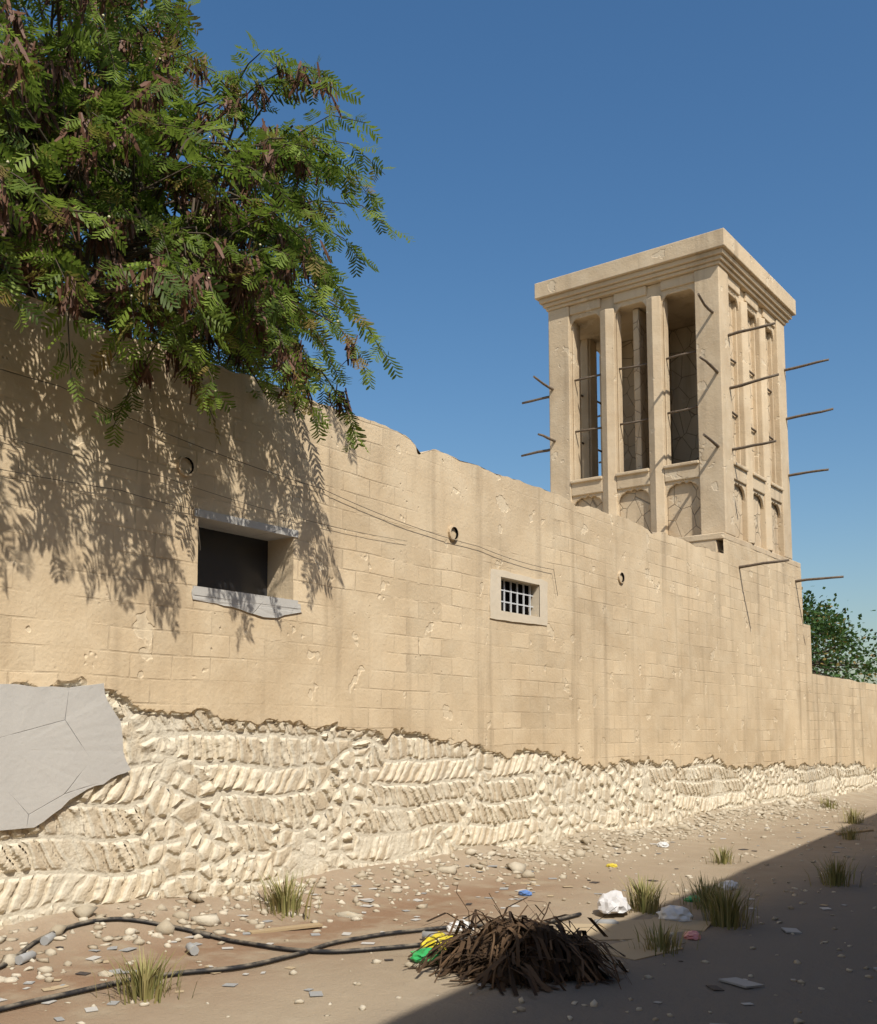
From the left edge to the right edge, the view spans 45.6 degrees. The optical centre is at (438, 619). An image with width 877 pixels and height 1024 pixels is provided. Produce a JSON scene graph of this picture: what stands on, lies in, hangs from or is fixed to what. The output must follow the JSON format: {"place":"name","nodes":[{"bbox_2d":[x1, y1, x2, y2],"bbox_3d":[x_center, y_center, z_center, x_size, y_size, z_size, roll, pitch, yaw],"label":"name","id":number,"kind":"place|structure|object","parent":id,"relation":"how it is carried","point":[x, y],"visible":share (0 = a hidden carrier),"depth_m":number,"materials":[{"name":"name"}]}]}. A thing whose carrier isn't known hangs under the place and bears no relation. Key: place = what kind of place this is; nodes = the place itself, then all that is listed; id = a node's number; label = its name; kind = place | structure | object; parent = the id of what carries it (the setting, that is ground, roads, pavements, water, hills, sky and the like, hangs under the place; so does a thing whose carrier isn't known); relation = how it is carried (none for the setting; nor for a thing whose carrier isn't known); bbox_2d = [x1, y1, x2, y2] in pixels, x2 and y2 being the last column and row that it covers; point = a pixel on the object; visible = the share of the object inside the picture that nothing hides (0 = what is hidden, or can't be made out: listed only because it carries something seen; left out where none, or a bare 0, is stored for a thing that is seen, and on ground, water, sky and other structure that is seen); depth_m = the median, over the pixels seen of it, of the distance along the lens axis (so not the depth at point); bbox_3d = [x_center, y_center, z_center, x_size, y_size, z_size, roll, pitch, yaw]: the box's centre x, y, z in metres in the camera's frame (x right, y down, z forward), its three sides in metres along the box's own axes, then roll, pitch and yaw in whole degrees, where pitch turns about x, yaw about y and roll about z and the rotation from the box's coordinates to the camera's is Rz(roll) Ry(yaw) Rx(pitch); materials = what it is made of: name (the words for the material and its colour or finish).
{"place":"outdoors","nodes":[
{"label":"outdoors","id":0,"kind":"place"},
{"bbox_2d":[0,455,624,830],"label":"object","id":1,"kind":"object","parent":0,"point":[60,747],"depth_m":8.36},
{"bbox_2d":[0,786,876,1023],"bbox_3d":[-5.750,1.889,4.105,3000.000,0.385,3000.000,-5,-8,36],"label":"ground","id":2,"kind":"structure","parent":0,"point":[683,992],"depth_m":7.64,"materials":[{"name":"beige sand"}]},
{"bbox_2d":[0,0,415,453],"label":"leucaena tree","id":3,"kind":"object","parent":2,"relation":"on","point":[69,263],"depth_m":8.54,"materials":[{"name":"green plant"}]},
{"bbox_2d":[0,0,358,418],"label":"leucaena pods","id":4,"kind":"object","parent":3,"relation":"hanging from","point":[74,303],"visible":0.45,"depth_m":8.41,"materials":[{"name":"brown"}]},
{"bbox_2d":[0,912,581,1011],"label":"irrigation hoses","id":5,"kind":"object","parent":2,"relation":"on","point":[317,949],"visible":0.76,"depth_m":7.60,"materials":[{"name":"black rubber"}]},
{"bbox_2d":[17,292,705,547],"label":"building body","id":6,"kind":"structure","parent":2,"relation":"on","point":[418,452],"depth_m":12.01,"materials":[{"name":"paint"}]},
{"bbox_2d":[0,288,729,929],"label":"wall","id":7,"kind":"structure","parent":2,"relation":"on","point":[384,698],"depth_m":10.43,"materials":[{"name":"paint"}]},
{"bbox_2d":[0,369,557,595],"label":"wall cables","id":8,"kind":"object","parent":7,"relation":"attached to","point":[207,491],"depth_m":9.17,"materials":[{"name":"brown rubber"}]},
{"bbox_2d":[410,947,443,962],"bbox_3d":[-0.051,2.308,7.204,0.297,0.093,0.242,0,-6,-1],"label":"green plastic bag","id":9,"kind":"object","parent":2,"relation":"on","point":[419,955],"visible":0.47,"depth_m":7.16,"materials":[{"name":"green plastic"}]},
{"bbox_2d":[421,931,451,949],"bbox_3d":[0.007,2.337,7.582,0.260,0.117,0.354,-5,-8,36],"label":"yellow plastic bag","id":10,"kind":"object","parent":2,"relation":"on","point":[435,936],"visible":0.22,"depth_m":7.51,"materials":[{"name":"yellow plastic"}]},
{"bbox_2d":[0,795,876,1023],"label":"rubble stones","id":11,"kind":"object","parent":2,"relation":"on","point":[84,912],"visible":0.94,"depth_m":10.01,"materials":[{"name":"beige stone"}]},
{"bbox_2d":[0,813,876,1023],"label":"pebbles","id":12,"kind":"object","parent":2,"relation":"on","point":[613,930],"visible":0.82,"depth_m":8.20,"materials":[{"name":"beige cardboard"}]},
{"bbox_2d":[446,920,473,931],"bbox_3d":[0.176,2.490,8.498,0.232,0.084,0.173,2,-6,-18],"label":"white plastic bag","id":13,"kind":"object","parent":2,"relation":"on","point":[448,927],"visible":0.38,"depth_m":8.45,"materials":[{"name":"grey plastic"}]},
{"bbox_2d":[89,794,867,1004],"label":"grass tufts","id":14,"kind":"object","parent":2,"relation":"on","point":[147,984],"visible":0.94,"depth_m":8.88,"materials":[{"name":"green plant"}]},
{"bbox_2d":[408,885,631,995],"bbox_3d":[0.513,2.119,6.992,1.593,0.511,1.398,-5,-8,36],"label":"pile of twigs","id":15,"kind":"object","parent":2,"relation":"on","point":[504,942],"depth_m":6.78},
{"bbox_2d":[518,890,531,895],"bbox_3d":[0.849,2.678,10.237,0.164,0.056,0.138,-5,-8,36],"label":"blue plastic bag","id":16,"kind":"object","parent":2,"relation":"on","point":[525,893],"visible":1,"depth_m":10.19,"materials":[{"name":"blue plastic"}]},
{"bbox_2d":[606,863,616,866],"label":"yellow plastic bag","id":17,"kind":"object","parent":2,"relation":"on","point":[611,865],"visible":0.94,"depth_m":12.51,"materials":[{"name":"yellow plastic"}]},
{"bbox_2d":[597,890,630,913],"bbox_3d":[1.550,2.477,9.207,0.293,0.168,0.417,-1,-6,7],"label":"white plastic bag","id":18,"kind":"object","parent":2,"relation":"on","point":[608,902],"visible":0.98,"depth_m":9.08,"materials":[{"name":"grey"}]},
{"bbox_2d":[656,841,668,846],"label":"white plastic bag","id":19,"kind":"object","parent":2,"relation":"on","point":[663,844],"visible":1,"depth_m":14.34,"materials":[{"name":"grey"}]},
{"bbox_2d":[534,228,800,568],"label":"wind tower","id":20,"kind":"structure","parent":2,"relation":"on","point":[679,475],"depth_m":21.23,"materials":[{"name":"paint"}]},
{"bbox_2d":[521,293,843,582],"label":"wooden poles","id":21,"kind":"object","parent":20,"relation":"attached to","point":[716,371],"visible":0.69,"depth_m":21.06,"materials":[{"name":"brown wood"}]},
{"bbox_2d":[656,905,692,921],"bbox_3d":[2.011,2.488,8.872,0.309,0.116,0.230,0,-6,4],"label":"white plastic bag","id":22,"kind":"object","parent":2,"relation":"on","point":[675,913],"visible":0.99,"depth_m":8.79,"materials":[{"name":"grey plastic"}]},
{"bbox_2d":[684,895,699,901],"bbox_3d":[2.431,2.655,9.933,0.177,0.062,0.168,-5,-8,36],"label":"green plastic bag","id":23,"kind":"object","parent":2,"relation":"on","point":[689,899],"visible":0.38,"depth_m":9.89,"materials":[{"name":"green plastic"}]},
{"bbox_2d":[684,930,700,939],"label":"litter","id":24,"kind":"object","parent":2,"relation":"on","point":[693,935],"visible":0.94,"depth_m":8.12,"materials":[{"name":"red"}]},
{"bbox_2d":[718,880,738,889],"bbox_3d":[2.984,2.733,10.756,0.191,0.083,0.259,-5,-8,36],"label":"white plastic bag","id":25,"kind":"object","parent":2,"relation":"on","point":[732,884],"visible":0.62,"depth_m":10.70,"materials":[{"name":"grey plastic"}]},
{"bbox_2d":[803,624,816,797],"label":"boundary wall","id":26,"kind":"structure","parent":2,"relation":"on","point":[811,777],"depth_m":22.91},
{"bbox_2d":[812,674,876,795],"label":"boundary wall","id":27,"kind":"structure","parent":26,"relation":"attached to","point":[845,721],"depth_m":24.92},
{"bbox_2d":[0,0,876,683],"label":"sky","id":28,"kind":"structure","parent":0,"point":[528,143],"materials":[{"name":"blue"}]},
{"bbox_2d":[723,539,807,809],"bbox_3d":[6.633,1.253,20.888,0.001,5.191,4.488,-5,-8,36],"label":"wall section","id":29,"kind":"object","parent":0,"point":[766,689],"depth_m":20.67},
{"bbox_2d":[811,642,850,675],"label":"tree","id":30,"kind":"object","parent":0,"point":[827,659],"depth_m":44.52,"materials":[{"name":"green plant"}]},
{"bbox_2d":[802,587,876,683],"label":"tree","id":31,"kind":"object","parent":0,"point":[833,632],"depth_m":32.73,"materials":[{"name":"green plant"}]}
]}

